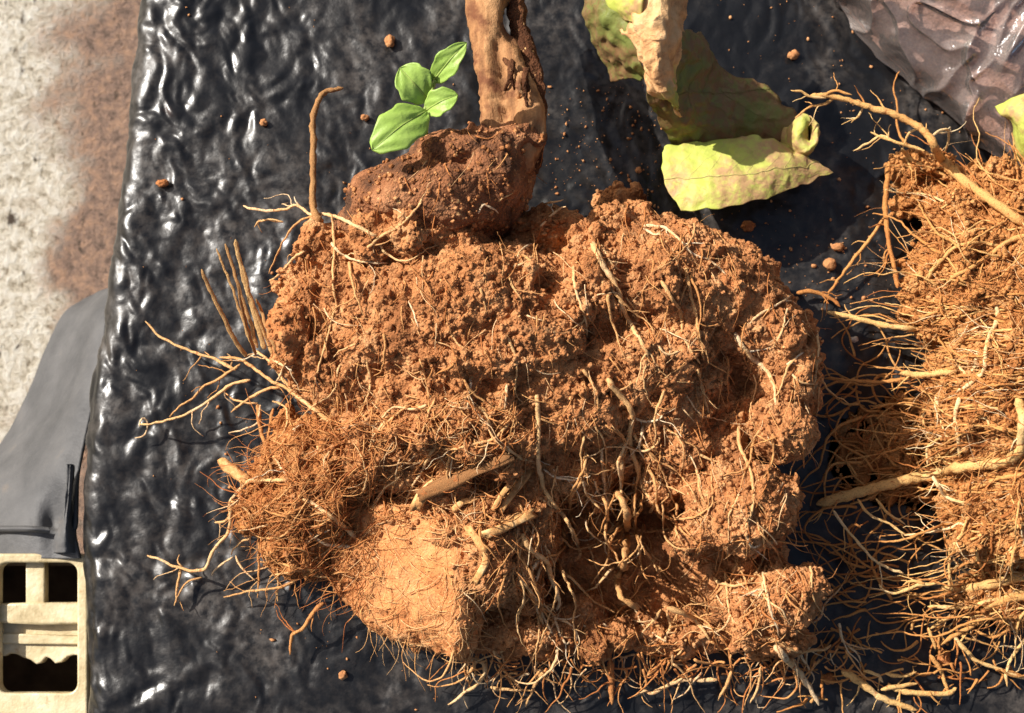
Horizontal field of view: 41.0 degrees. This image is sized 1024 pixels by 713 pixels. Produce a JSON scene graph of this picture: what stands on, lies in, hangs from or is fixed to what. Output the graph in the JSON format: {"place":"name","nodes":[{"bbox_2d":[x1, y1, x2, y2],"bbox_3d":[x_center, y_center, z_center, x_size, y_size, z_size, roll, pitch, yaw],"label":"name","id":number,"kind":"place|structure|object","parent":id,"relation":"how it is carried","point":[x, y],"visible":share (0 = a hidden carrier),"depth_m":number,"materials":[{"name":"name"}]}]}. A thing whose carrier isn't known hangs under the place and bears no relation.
{"place":"outdoors","nodes":[
{"label":"outdoors","id":0,"kind":"place"},
{"bbox_2d":[0,0,140,553],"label":"ground","id":1,"kind":"structure","parent":0,"point":[65,80],"depth_m":0.52,"materials":[{"name":"concrete"}]},
{"bbox_2d":[0,554,90,712],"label":"crate","id":2,"kind":"object","parent":1,"relation":"on","point":[44,663],"visible":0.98,"depth_m":0.41,"materials":[{"name":"beige plastic"}]},
{"bbox_2d":[0,288,107,558],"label":"plastic flap","id":3,"kind":"object","parent":1,"relation":"on","point":[42,446],"visible":0.99,"depth_m":0.42,"materials":[{"name":"grey plastic"}]},
{"bbox_2d":[83,0,1023,712],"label":"plastic sheet","id":4,"kind":"object","parent":1,"relation":"on","point":[243,68],"visible":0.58,"depth_m":0.40,"materials":[{"name":"black plastic"}]},
{"bbox_2d":[156,179,168,187],"bbox_3d":[-0.104,-0.051,0.406,0.004,0.003,0.003,0,82,0],"label":"soil crumb","id":5,"kind":"object","parent":4,"relation":"on","point":[163,183],"visible":1,"depth_m":0.41,"materials":[{"name":"brown soil"}]},
{"bbox_2d":[259,119,266,125],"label":"soil crumb","id":6,"kind":"object","parent":4,"relation":"on","point":[262,122],"visible":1,"depth_m":0.41,"materials":[{"name":"brown soil"}]},
{"bbox_2d":[338,670,347,679],"bbox_3d":[-0.048,0.090,0.386,0.003,0.002,0.003,0,82,0],"label":"soil crumb","id":7,"kind":"object","parent":4,"relation":"on","point":[342,674],"visible":1,"depth_m":0.39,"materials":[{"name":"brown soil"}]},
{"bbox_2d":[361,114,368,121],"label":"soil crumb","id":8,"kind":"object","parent":4,"relation":"on","point":[364,117],"visible":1,"depth_m":0.41,"materials":[{"name":"brown soil"}]},
{"bbox_2d":[384,34,394,46],"bbox_3d":[-0.037,-0.095,0.412,0.003,0.003,0.004,0,82,0],"label":"pebble","id":9,"kind":"object","parent":4,"relation":"on","point":[389,39],"visible":1,"depth_m":0.41,"materials":[{"name":"brown soil"}]},
{"bbox_2d":[136,0,885,712],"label":"root ball","id":10,"kind":"object","parent":4,"relation":"on","point":[542,432],"visible":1,"depth_m":0.36,"materials":[{"name":"red soil"}]},
{"bbox_2d":[370,42,466,153],"bbox_3d":[-0.023,-0.065,0.353,0.017,0.015,0.035,19,82,3],"label":"seedling","id":11,"kind":"object","parent":10,"relation":"on","point":[400,126],"visible":1,"depth_m":0.35,"materials":[{"name":"green plant"}]},
{"bbox_2d":[136,1,959,710],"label":"soil specks","id":12,"kind":"object","parent":4,"relation":"on","point":[658,207],"visible":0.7,"depth_m":0.41,"materials":[{"name":"brown soil"}]},
{"bbox_2d":[635,167,641,172],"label":"soil crumb","id":13,"kind":"object","parent":4,"relation":"on","point":[638,169],"visible":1,"depth_m":0.41,"materials":[{"name":"brown soil"}]},
{"bbox_2d":[582,0,832,210],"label":"wilted leaf","id":14,"kind":"object","parent":4,"relation":"on","point":[726,132],"visible":1,"depth_m":0.39,"materials":[{"name":"plant"}]},
{"bbox_2d":[605,0,687,116],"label":"dry leaf","id":15,"kind":"object","parent":14,"relation":"on","point":[653,32],"visible":1,"depth_m":0.36,"materials":[{"name":"beige plant"}]},
{"bbox_2d":[740,221,755,231],"bbox_3d":[0.070,-0.039,0.404,0.004,0.003,0.004,0,82,0],"label":"soil crumb","id":16,"kind":"object","parent":4,"relation":"on","point":[747,226],"visible":1,"depth_m":0.40,"materials":[{"name":"brown soil"}]},
{"bbox_2d":[787,49,799,59],"bbox_3d":[0.085,-0.091,0.412,0.004,0.003,0.003,0,82,0],"label":"soil crumb","id":17,"kind":"object","parent":4,"relation":"on","point":[794,54],"visible":1,"depth_m":0.41,"materials":[{"name":"brown soil"}]},
{"bbox_2d":[823,673,834,684],"bbox_3d":[0.089,0.091,0.386,0.004,0.003,0.004,0,82,0],"label":"soil crumb","id":18,"kind":"object","parent":4,"relation":"on","point":[827,676],"visible":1,"depth_m":0.39,"materials":[{"name":"brown soil"}]},
{"bbox_2d":[823,258,835,270],"bbox_3d":[0.093,-0.027,0.403,0.004,0.004,0.004,0,82,0],"label":"soil crumb","id":19,"kind":"object","parent":4,"relation":"on","point":[829,264],"visible":1,"depth_m":0.40,"materials":[{"name":"brown soil"}]},
{"bbox_2d":[831,243,844,250],"bbox_3d":[0.096,-0.032,0.403,0.004,0.003,0.003,0,82,0],"label":"soil crumb","id":20,"kind":"object","parent":4,"relation":"on","point":[838,246],"visible":1,"depth_m":0.40,"materials":[{"name":"brown soil"}]},
{"bbox_2d":[851,336,857,342],"bbox_3d":[0.100,-0.005,0.400,0.003,0.002,0.002,0,82,0],"label":"pebble","id":21,"kind":"object","parent":4,"relation":"on","point":[854,339],"visible":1,"depth_m":0.40,"materials":[{"name":"grey stone"}]},
{"bbox_2d":[777,71,1023,712],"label":"root mass","id":22,"kind":"object","parent":4,"relation":"on","point":[947,445],"visible":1,"depth_m":0.38,"materials":[{"name":"soil"}]},
{"bbox_2d":[834,0,1023,165],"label":"clear bag","id":23,"kind":"object","parent":4,"relation":"on","point":[956,59],"visible":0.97,"depth_m":0.40,"materials":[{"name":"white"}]},
{"bbox_2d":[995,94,1023,162],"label":"leaf scrap","id":24,"kind":"object","parent":23,"relation":"on","point":[1011,109],"visible":1,"depth_m":0.38,"materials":[{"name":"yellow plant"}]},
{"bbox_2d":[936,649,950,663],"bbox_3d":[0.122,0.085,0.387,0.004,0.004,0.005,0,82,0],"label":"soil crumb","id":25,"kind":"object","parent":4,"relation":"on","point":[945,655],"visible":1,"depth_m":0.39,"materials":[{"name":"brown soil"}]}
]}

